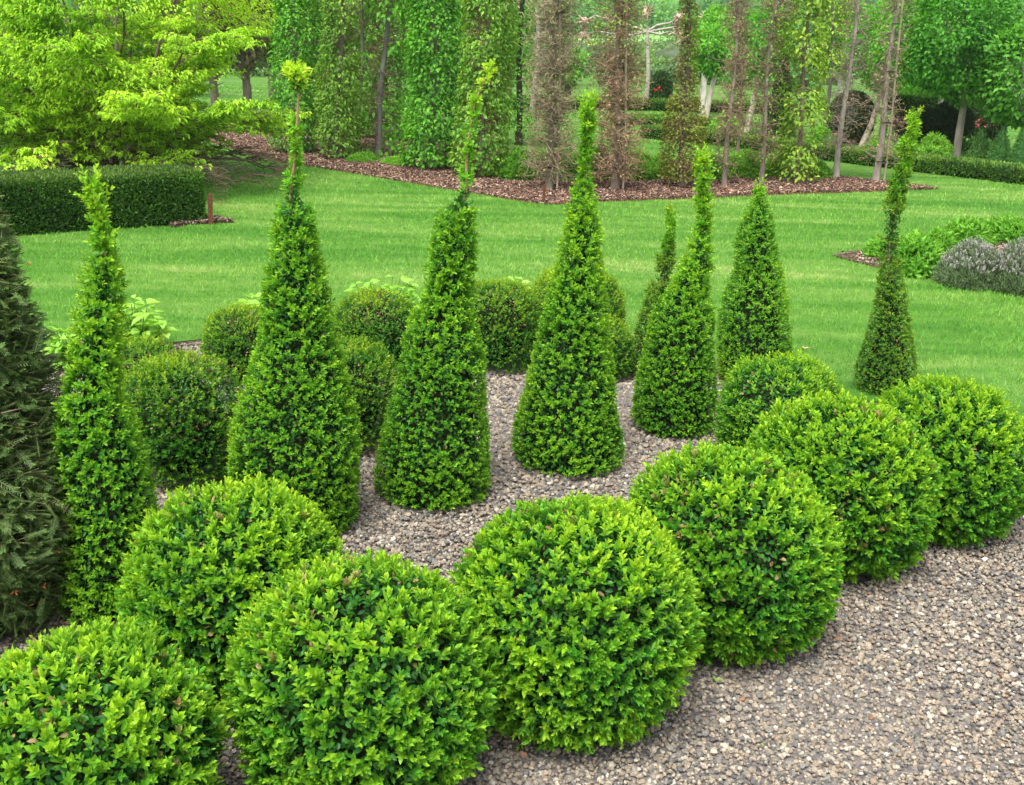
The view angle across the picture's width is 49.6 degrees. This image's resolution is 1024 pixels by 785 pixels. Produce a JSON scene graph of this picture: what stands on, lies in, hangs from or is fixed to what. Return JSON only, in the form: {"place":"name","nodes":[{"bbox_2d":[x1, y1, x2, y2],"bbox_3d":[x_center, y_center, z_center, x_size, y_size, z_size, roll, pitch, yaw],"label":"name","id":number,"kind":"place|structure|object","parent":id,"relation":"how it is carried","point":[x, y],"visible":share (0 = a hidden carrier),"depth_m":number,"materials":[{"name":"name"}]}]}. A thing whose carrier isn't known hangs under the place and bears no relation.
{"place":"outdoors","nodes":[
{"label":"outdoors","id":0,"kind":"place"},
{"bbox_2d":[0,62,1023,423],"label":"lawn","id":1,"kind":"structure","parent":0,"point":[612,208],"depth_m":9.02,"materials":[{"name":"green plant"}]},
{"bbox_2d":[0,162,206,234],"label":"clipped hedge","id":2,"kind":"object","parent":1,"relation":"on","point":[39,201],"visible":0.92,"depth_m":9.40,"materials":[{"name":"green plant"}]},
{"bbox_2d":[0,0,311,200],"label":"spreading tree","id":3,"kind":"object","parent":1,"relation":"on","point":[63,115],"visible":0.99,"depth_m":10.87,"materials":[{"name":"green plant"}]},
{"bbox_2d":[185,0,232,106],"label":"background tree","id":4,"kind":"object","parent":1,"relation":"on","point":[215,97],"visible":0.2,"depth_m":19.93,"materials":[{"name":"green plant"}]},
{"bbox_2d":[223,0,271,110],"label":"background tree","id":5,"kind":"object","parent":1,"relation":"on","point":[248,58],"visible":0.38,"depth_m":20.61,"materials":[{"name":"green plant"}]},
{"bbox_2d":[249,0,298,103],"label":"background tree","id":6,"kind":"object","parent":1,"relation":"on","point":[268,19],"visible":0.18,"depth_m":22.16,"materials":[{"name":"green plant"}]},
{"bbox_2d":[289,0,360,86],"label":"background tree","id":7,"kind":"object","parent":1,"relation":"on","point":[325,33],"visible":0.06,"depth_m":24.30,"materials":[{"name":"green plant"}]},
{"bbox_2d":[345,0,410,96],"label":"background tree","id":8,"kind":"object","parent":1,"relation":"on","point":[366,36],"visible":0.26,"depth_m":25.11,"materials":[{"name":"green plant"}]},
{"bbox_2d":[343,274,426,313],"bbox_3d":[-0.801,-0.559,6.782,0.466,0.307,0.492,-11,22,-33],"label":"leafy plant","id":9,"kind":"object","parent":1,"relation":"on","point":[410,291],"visible":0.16,"depth_m":6.76,"materials":[{"name":"green plant"}]},
{"bbox_2d":[500,0,538,144],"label":"tree","id":10,"kind":"object","parent":1,"relation":"on","point":[518,134],"visible":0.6,"depth_m":16.36,"materials":[{"name":"green plant"}]},
{"bbox_2d":[548,36,589,95],"bbox_3d":[1.347,-7.762,26.567,0.993,1.518,0.935,11,21,26],"label":"background tree","id":11,"kind":"object","parent":1,"relation":"on","point":[577,69],"visible":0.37,"depth_m":26.38,"materials":[{"name":"green plant"}]},
{"bbox_2d":[574,2,685,98],"bbox_3d":[2.588,-7.289,24.085,2.530,2.272,0.491,4,19,7],"label":"pollarded tree","id":12,"kind":"object","parent":1,"relation":"on","point":[651,30],"visible":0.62,"depth_m":23.85,"materials":[{"name":"white plant"}]},
{"bbox_2d":[495,94,813,114],"bbox_3d":[3.073,-6.302,24.294,7.289,0.334,1.437,-1,19,-9],"label":"clipped hedge","id":13,"kind":"object","parent":1,"relation":"on","point":[655,105],"visible":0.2,"depth_m":24.18,"materials":[{"name":"green plant"}]},
{"bbox_2d":[649,69,673,98],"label":"yew dome","id":14,"kind":"structure","parent":1,"relation":"on","point":[661,78],"depth_m":25.46,"materials":[{"name":"green plant"}]},
{"bbox_2d":[605,113,752,126],"bbox_3d":[3.181,-5.191,21.130,2.776,0.234,0.858,0,19,-6],"label":"clipped hedge","id":15,"kind":"object","parent":1,"relation":"on","point":[655,118],"visible":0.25,"depth_m":20.82,"materials":[{"name":"green plant"}]},
{"bbox_2d":[662,43,700,89],"bbox_3d":[4.938,-9.446,32.059,1.267,1.441,1.213,-9,21,-29],"label":"background tree","id":16,"kind":"object","parent":1,"relation":"on","point":[671,64],"visible":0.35,"depth_m":31.98,"materials":[{"name":"green plant"}]},
{"bbox_2d":[684,20,734,120],"bbox_3d":[3.677,-5.957,20.767,0.987,1.927,0.999,2,19,0],"label":"round headed tree","id":17,"kind":"object","parent":1,"relation":"on","point":[710,69],"visible":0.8,"depth_m":20.49,"materials":[{"name":"green plant"}]},
{"bbox_2d":[691,3,739,115],"bbox_3d":[4.196,-6.813,22.826,1.237,2.270,1.260,2,19,0],"label":"round headed tree","id":18,"kind":"object","parent":1,"relation":"on","point":[710,17],"visible":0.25,"depth_m":22.46,"materials":[{"name":"green plant"}]},
{"bbox_2d":[724,0,756,152],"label":"tree","id":19,"kind":"object","parent":1,"relation":"on","point":[740,114],"visible":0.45,"depth_m":15.81,"materials":[{"name":"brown plant"}]},
{"bbox_2d":[715,173,794,379],"bbox_3d":[1.313,-0.580,5.793,0.451,1.121,0.458,2,19,0],"label":"boxwood cone","id":20,"kind":"object","parent":1,"relation":"on","point":[754,322],"visible":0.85,"depth_m":5.74,"materials":[{"name":"green plant"}]},
{"bbox_2d":[732,7,794,132],"bbox_3d":[4.393,-5.628,19.439,1.133,2.196,1.113,2,19,0],"label":"round headed tree","id":21,"kind":"object","parent":1,"relation":"on","point":[756,19],"visible":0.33,"depth_m":19.12,"materials":[{"name":"green plant"}]},
{"bbox_2d":[761,54,794,136],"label":"cone","id":22,"kind":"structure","parent":1,"relation":"on","point":[778,92],"depth_m":19.21,"materials":[{"name":"green plant"}]},
{"bbox_2d":[803,122,836,142],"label":"perennial clump","id":23,"kind":"object","parent":1,"relation":"on","point":[817,133],"visible":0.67,"depth_m":18.31,"materials":[{"name":"green plant"}]},
{"bbox_2d":[640,123,1023,184],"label":"clipped hedge","id":24,"kind":"object","parent":1,"relation":"on","point":[969,167],"visible":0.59,"depth_m":15.09,"materials":[{"name":"green plant"}]},
{"bbox_2d":[813,0,854,124],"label":"tree","id":25,"kind":"object","parent":1,"relation":"on","point":[832,35],"visible":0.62,"depth_m":18.60,"materials":[{"name":"green plant"}]},
{"bbox_2d":[811,0,876,93],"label":"round headed tree","id":26,"kind":"object","parent":1,"relation":"on","point":[836,38],"visible":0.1,"depth_m":24.44,"materials":[{"name":"green plant"}]},
{"bbox_2d":[826,89,876,143],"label":"yew dome","id":27,"kind":"structure","parent":1,"relation":"on","point":[861,130],"depth_m":18.21,"materials":[{"name":"green plant"}]},
{"bbox_2d":[853,104,924,396],"bbox_3d":[1.980,-0.689,5.594,0.353,1.485,0.349,2,19,0],"label":"boxwood cone","id":28,"kind":"object","parent":1,"relation":"on","point":[885,362],"visible":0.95,"depth_m":5.65,"materials":[{"name":"green plant"}]},
{"bbox_2d":[843,0,937,145],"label":"round headed tree","id":29,"kind":"object","parent":1,"relation":"on","point":[864,138],"visible":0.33,"depth_m":17.73,"materials":[{"name":"green plant"}]},
{"bbox_2d":[892,102,932,142],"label":"yew dome","id":30,"kind":"structure","parent":1,"relation":"on","point":[924,119],"depth_m":17.92,"materials":[{"name":"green plant"}]},
{"bbox_2d":[871,1,964,103],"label":"round headed tree","id":31,"kind":"object","parent":1,"relation":"on","point":[909,88],"visible":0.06,"depth_m":25.02,"materials":[{"name":"green plant"}]},
{"bbox_2d":[914,131,955,155],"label":"perennial clump","id":32,"kind":"object","parent":1,"relation":"on","point":[936,142],"visible":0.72,"depth_m":16.60,"materials":[{"name":"green plant"}]},
{"bbox_2d":[887,91,1007,111],"bbox_3d":[10.871,-6.907,26.546,3.857,0.510,1.216,9,20,20],"label":"clipped hedge","id":33,"kind":"object","parent":1,"relation":"on","point":[911,98],"visible":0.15,"depth_m":26.53,"materials":[{"name":"green plant"}]},
{"bbox_2d":[928,100,975,144],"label":"yew dome","id":34,"kind":"structure","parent":1,"relation":"on","point":[943,118],"depth_m":17.61,"materials":[{"name":"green plant"}]},
{"bbox_2d":[885,0,1023,156],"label":"round headed tree","id":35,"kind":"object","parent":1,"relation":"on","point":[957,55],"visible":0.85,"depth_m":16.15,"materials":[{"name":"green plant"}]},
{"bbox_2d":[964,104,991,138],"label":"yew dome","id":36,"kind":"structure","parent":1,"relation":"on","point":[984,122],"depth_m":18.58,"materials":[{"name":"green plant"}]},
{"bbox_2d":[967,126,989,159],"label":"cone","id":37,"kind":"object","parent":1,"relation":"on","point":[980,147],"visible":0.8,"depth_m":16.30,"materials":[{"name":"green plant"}]},
{"bbox_2d":[971,14,1023,129],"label":"round headed tree","id":38,"kind":"object","parent":1,"relation":"on","point":[999,99],"visible":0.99,"depth_m":15.72,"materials":[{"name":"green plant"}]},
{"bbox_2d":[985,126,1011,162],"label":"cone","id":39,"kind":"object","parent":1,"relation":"on","point":[999,150],"visible":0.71,"depth_m":15.94,"materials":[{"name":"green plant"}]},
{"bbox_2d":[1006,125,1023,163],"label":"cone","id":40,"kind":"object","parent":1,"relation":"on","point":[1016,153],"visible":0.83,"depth_m":15.72,"materials":[{"name":"green plant"}]},
{"bbox_2d":[0,345,1023,784],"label":"gravel path","id":41,"kind":"structure","parent":0,"point":[862,577],"depth_m":3.23,"materials":[{"name":"grey gravel"}]},
{"bbox_2d":[0,195,80,644],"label":"yew bush","id":42,"kind":"object","parent":41,"relation":"on","point":[32,528],"visible":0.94,"depth_m":3.22,"materials":[{"name":"green plant"}]},
{"bbox_2d":[44,326,89,371],"bbox_3d":[-2.301,-0.225,5.755,0.294,0.235,0.262,2,19,0],"label":"leafy plant","id":43,"kind":"object","parent":41,"relation":"on","point":[60,346],"visible":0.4,"depth_m":5.72,"materials":[{"name":"green plant"}]},
{"bbox_2d":[49,162,165,626],"bbox_3d":[-1.250,0.023,3.299,0.360,1.399,0.358,2,19,0],"label":"boxwood cone","id":44,"kind":"object","parent":41,"relation":"on","point":[104,466],"visible":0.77,"depth_m":3.27,"materials":[{"name":"green plant"}]},
{"bbox_2d":[0,611,232,784],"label":"boxwood ball","id":45,"kind":"object","parent":41,"relation":"on","point":[73,711],"visible":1,"depth_m":2.32,"materials":[{"name":"green plant"}]},
{"bbox_2d":[116,294,178,352],"bbox_3d":[-2.019,-0.363,6.038,0.415,0.336,0.364,2,19,0],"label":"leafy plant","id":46,"kind":"object","parent":41,"relation":"on","point":[136,328],"visible":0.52,"depth_m":6.00,"materials":[{"name":"green plant"}]},
{"bbox_2d":[106,332,190,402],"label":"boxwood ball","id":47,"kind":"object","parent":41,"relation":"on","point":[141,348],"visible":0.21,"depth_m":5.09,"materials":[{"name":"green plant"}]},
{"bbox_2d":[114,347,241,491],"bbox_3d":[-1.333,0.079,4.467,0.539,0.537,0.531,2,19,0],"label":"boxwood ball","id":48,"kind":"object","parent":41,"relation":"on","point":[181,413],"visible":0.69,"depth_m":4.32,"materials":[{"name":"green plant"}]},
{"bbox_2d":[113,471,350,712],"bbox_3d":[-0.779,0.536,3.122,0.651,0.598,0.672,15,23,35],"label":"boxwood ball","id":49,"kind":"object","parent":41,"relation":"on","point":[195,582],"visible":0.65,"depth_m":2.93,"materials":[{"name":"green plant"}]},
{"bbox_2d":[198,301,275,382],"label":"boxwood ball","id":50,"kind":"object","parent":41,"relation":"on","point":[233,342],"visible":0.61,"depth_m":5.60,"materials":[{"name":"green plant"}]},
{"bbox_2d":[224,59,363,536],"bbox_3d":[-0.784,-0.298,3.879,0.522,1.669,0.522,2,19,0],"label":"boxwood cone","id":51,"kind":"object","parent":41,"relation":"on","point":[298,437],"visible":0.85,"depth_m":3.85,"materials":[{"name":"green plant"}]},
{"bbox_2d":[220,546,503,784],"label":"boxwood ball","id":52,"kind":"object","parent":41,"relation":"on","point":[354,679],"visible":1,"depth_m":2.51,"materials":[{"name":"green plant"}]},
{"bbox_2d":[324,334,399,452],"bbox_3d":[-0.725,-0.006,4.868,0.510,0.495,0.490,2,19,0],"label":"boxwood ball","id":53,"kind":"object","parent":41,"relation":"on","point":[368,390],"visible":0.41,"depth_m":4.76,"materials":[{"name":"green plant"}]},
{"bbox_2d":[330,285,421,373],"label":"boxwood ball","id":54,"kind":"object","parent":41,"relation":"on","point":[379,321],"visible":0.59,"depth_m":5.79,"materials":[{"name":"green plant"}]},
{"bbox_2d":[371,58,497,510],"bbox_3d":[-0.296,-0.387,4.168,0.482,1.680,0.478,2,19,0],"label":"boxwood cone","id":55,"kind":"object","parent":41,"relation":"on","point":[429,458],"visible":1,"depth_m":4.18,"materials":[{"name":"green plant"}]},
{"bbox_2d":[458,276,542,373],"bbox_3d":[-0.072,-0.386,6.040,0.510,0.498,0.509,2,19,0],"label":"boxwood ball","id":56,"kind":"object","parent":41,"relation":"on","point":[508,323],"visible":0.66,"depth_m":5.90,"materials":[{"name":"green plant"}]},
{"bbox_2d":[510,87,625,477],"bbox_3d":[0.261,-0.447,4.574,0.502,1.570,0.547,2,19,0],"label":"boxwood cone","id":57,"kind":"object","parent":41,"relation":"on","point":[564,423],"visible":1,"depth_m":4.55,"materials":[{"name":"green plant"}]},
{"bbox_2d":[525,266,627,343],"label":"boxwood ball","id":58,"kind":"object","parent":41,"relation":"on","point":[616,295],"visible":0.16,"depth_m":6.22,"materials":[{"name":"green plant"}]},
{"bbox_2d":[446,490,709,754],"bbox_3d":[0.159,0.580,2.999,0.740,0.639,0.754,2,19,0],"label":"boxwood ball","id":59,"kind":"object","parent":41,"relation":"on","point":[586,612],"visible":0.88,"depth_m":2.77,"materials":[{"name":"green plant"}]},
{"bbox_2d":[598,313,636,379],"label":"boxwood ball","id":60,"kind":"object","parent":41,"relation":"on","point":[622,336],"visible":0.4,"depth_m":5.86,"materials":[{"name":"green plant"}]},
{"bbox_2d":[628,202,677,374],"bbox_3d":[0.788,-0.533,5.858,0.308,0.949,0.311,2,19,0],"label":"boxwood cone","id":61,"kind":"object","parent":41,"relation":"on","point":[667,247],"visible":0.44,"depth_m":5.81,"materials":[{"name":"green plant"}]},
{"bbox_2d":[630,141,718,438],"bbox_3d":[0.785,-0.458,5.039,0.424,1.334,0.436,2,19,0],"label":"boxwood cone","id":62,"kind":"object","parent":41,"relation":"on","point":[676,394],"visible":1,"depth_m":5.03,"materials":[{"name":"green plant"}]},
{"bbox_2d":[622,438,847,669],"bbox_3d":[0.646,0.469,3.388,0.720,0.655,0.714,2,19,0],"label":"boxwood ball","id":63,"kind":"object","parent":41,"relation":"on","point":[756,531],"visible":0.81,"depth_m":3.17,"materials":[{"name":"green plant"}]},
{"bbox_2d":[711,349,844,452],"bbox_3d":[1.149,0.089,4.712,0.588,0.543,0.618,2,19,0],"label":"boxwood ball","id":64,"kind":"object","parent":41,"relation":"on","point":[741,411],"visible":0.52,"depth_m":4.60,"materials":[{"name":"green plant"}]},
{"bbox_2d":[742,387,943,584],"bbox_3d":[1.139,0.314,3.907,0.711,0.640,0.736,2,19,0],"label":"boxwood ball","id":65,"kind":"object","parent":41,"relation":"on","point":[861,462],"visible":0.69,"depth_m":3.68,"materials":[{"name":"green plant"}]},
{"bbox_2d":[875,372,1023,550],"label":"boxwood ball","id":66,"kind":"object","parent":41,"relation":"on","point":[976,449],"visible":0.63,"depth_m":3.98,"materials":[{"name":"green plant"}]},
{"bbox_2d":[64,0,1022,422],"bbox_3d":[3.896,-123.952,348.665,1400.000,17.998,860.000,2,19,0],"label":"ground","id":67,"kind":"structure","parent":0,"point":[656,38],"depth_m":123.40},
{"bbox_2d":[57,0,1023,42],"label":"woodland","id":68,"kind":"object","parent":67,"relation":"on","point":[663,9],"visible":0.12,"depth_m":123.85,"materials":[{"name":"green plant"}]},
{"bbox_2d":[64,21,1023,92],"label":"undergrowth","id":69,"kind":"object","parent":67,"relation":"on","point":[661,51],"visible":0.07,"depth_m":36.52,"materials":[{"name":"green plant"}]},
{"bbox_2d":[194,127,938,204],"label":"bark mulch","id":70,"kind":"object","parent":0,"point":[529,191],"visible":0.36,"depth_m":13.04,"materials":[{"name":"brown wood"}]},
{"bbox_2d":[266,0,324,151],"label":"tree","id":71,"kind":"object","parent":70,"relation":"on","point":[294,20],"visible":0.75,"depth_m":14.49,"materials":[{"name":"green plant"}]},
{"bbox_2d":[297,0,336,134],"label":"tree","id":72,"kind":"object","parent":70,"relation":"on","point":[316,40],"visible":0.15,"depth_m":16.59,"materials":[{"name":"green plant"}]},
{"bbox_2d":[311,0,363,157],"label":"tree","id":73,"kind":"object","parent":70,"relation":"on","point":[335,120],"visible":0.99,"depth_m":14.08,"materials":[{"name":"green plant"}]},
{"bbox_2d":[333,0,383,136],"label":"tree","id":74,"kind":"object","parent":70,"relation":"on","point":[362,19],"visible":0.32,"depth_m":16.54,"materials":[{"name":"green plant"}]},
{"bbox_2d":[343,151,382,162],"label":"shrub","id":75,"kind":"object","parent":70,"relation":"on","point":[364,156],"visible":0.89,"depth_m":14.15,"materials":[{"name":"green plant"}]},
{"bbox_2d":[354,0,411,155],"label":"tree","id":76,"kind":"object","parent":70,"relation":"on","point":[378,139],"visible":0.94,"depth_m":14.55,"materials":[{"name":"green plant"}]},
{"bbox_2d":[376,0,423,138],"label":"tree","id":77,"kind":"object","parent":70,"relation":"on","point":[399,86],"visible":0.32,"depth_m":16.43,"materials":[{"name":"green plant"}]},
{"bbox_2d":[397,0,466,169],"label":"tree","id":78,"kind":"object","parent":70,"relation":"on","point":[435,78],"visible":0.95,"depth_m":13.29,"materials":[{"name":"green plant"}]},
{"bbox_2d":[457,0,499,147],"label":"tree","id":79,"kind":"object","parent":70,"relation":"on","point":[471,22],"visible":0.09,"depth_m":15.29,"materials":[{"name":"green plant"}]},
{"bbox_2d":[446,0,519,175],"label":"tree","id":80,"kind":"object","parent":70,"relation":"on","point":[490,43],"visible":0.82,"depth_m":12.83,"materials":[{"name":"green plant"}]},
{"bbox_2d":[497,147,541,180],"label":"shrub","id":81,"kind":"object","parent":70,"relation":"on","point":[510,167],"visible":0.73,"depth_m":12.91,"materials":[{"name":"green plant"}]},
{"bbox_2d":[516,0,594,188],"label":"tree","id":82,"kind":"object","parent":70,"relation":"on","point":[556,42],"visible":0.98,"depth_m":11.92,"materials":[{"name":"brown plant"}]},
{"bbox_2d":[554,150,597,180],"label":"shrub","id":83,"kind":"object","parent":70,"relation":"on","point":[570,170],"visible":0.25,"depth_m":12.93,"materials":[{"name":"green plant"}]},
{"bbox_2d":[583,0,655,188],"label":"tree","id":84,"kind":"object","parent":70,"relation":"on","point":[617,101],"visible":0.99,"depth_m":12.11,"materials":[{"name":"brown plant"}]},
{"bbox_2d":[620,147,662,181],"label":"shrub","id":85,"kind":"object","parent":70,"relation":"on","point":[651,173],"visible":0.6,"depth_m":13.22,"materials":[{"name":"green plant"}]},
{"bbox_2d":[657,0,711,186],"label":"tree","id":86,"kind":"object","parent":70,"relation":"on","point":[684,107],"visible":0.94,"depth_m":12.50,"materials":[{"name":"green plant"}]},
{"bbox_2d":[705,0,759,185],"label":"tree","id":87,"kind":"object","parent":70,"relation":"on","point":[727,130],"visible":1,"depth_m":12.63,"materials":[{"name":"brown plant"}]},
{"bbox_2d":[727,148,765,178],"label":"shrub","id":88,"kind":"object","parent":70,"relation":"on","point":[748,169],"visible":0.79,"depth_m":13.72,"materials":[{"name":"green plant"}]},
{"bbox_2d":[742,0,797,182],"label":"tree","id":89,"kind":"object","parent":70,"relation":"on","point":[767,63],"visible":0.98,"depth_m":13.06,"materials":[{"name":"brown plant"}]},
{"bbox_2d":[765,152,793,177],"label":"shrub","id":90,"kind":"object","parent":70,"relation":"on","point":[778,169],"visible":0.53,"depth_m":13.90,"materials":[{"name":"green plant"}]},
{"bbox_2d":[769,0,834,182],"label":"tree","id":91,"kind":"object","parent":70,"relation":"on","point":[796,175],"visible":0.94,"depth_m":13.19,"materials":[{"name":"green plant"}]},
{"bbox_2d":[799,157,833,178],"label":"shrub","id":92,"kind":"object","parent":70,"relation":"on","point":[825,171],"visible":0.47,"depth_m":13.97,"materials":[{"name":"green plant"}]},
{"bbox_2d":[819,0,879,176],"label":"tree","id":93,"kind":"object","parent":70,"relation":"on","point":[845,102],"visible":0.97,"depth_m":13.68,"materials":[{"name":"brown plant"}]},
{"bbox_2d":[850,0,920,180],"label":"tree","id":94,"kind":"object","parent":70,"relation":"on","point":[887,88],"visible":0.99,"depth_m":13.45,"materials":[{"name":"brown plant"}]},
{"bbox_2d":[832,242,1007,288],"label":"bark mulch","id":95,"kind":"object","parent":0,"point":[1000,245],"visible":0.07,"depth_m":9.22,"materials":[{"name":"brown wood"}]},
{"bbox_2d":[861,230,901,260],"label":"leafy shrub","id":96,"kind":"object","parent":95,"relation":"on","point":[874,246],"visible":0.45,"depth_m":9.15,"materials":[{"name":"green plant"}]},
{"bbox_2d":[885,228,944,279],"bbox_3d":[3.144,-1.072,8.636,0.473,0.393,0.530,8,19,17],"label":"leafy shrub","id":97,"kind":"object","parent":95,"relation":"on","point":[921,254],"visible":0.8,"depth_m":8.55,"materials":[{"name":"green plant"}]},
{"bbox_2d":[924,226,959,253],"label":"leafy shrub","id":98,"kind":"object","parent":95,"relation":"on","point":[947,240],"visible":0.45,"depth_m":9.48,"materials":[{"name":"green plant"}]},
{"bbox_2d":[931,235,1005,291],"bbox_3d":[3.443,-0.974,8.312,0.554,0.402,0.575,2,19,0],"label":"lavender bush","id":99,"kind":"object","parent":95,"relation":"on","point":[972,264],"visible":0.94,"depth_m":8.17,"materials":[{"name":"grey plant"}]},
{"bbox_2d":[940,213,997,244],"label":"leafy shrub","id":100,"kind":"object","parent":95,"relation":"on","point":[966,227],"visible":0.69,"depth_m":9.85,"materials":[{"name":"green plant"}]},
{"bbox_2d":[983,213,1023,244],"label":"leafy shrub","id":101,"kind":"object","parent":95,"relation":"on","point":[1005,228],"visible":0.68,"depth_m":9.99,"materials":[{"name":"green plant"}]},
{"bbox_2d":[993,237,1023,295],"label":"lavender bush","id":102,"kind":"object","parent":95,"relation":"on","point":[1012,275],"visible":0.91,"depth_m":8.05,"materials":[{"name":"grey plant"}]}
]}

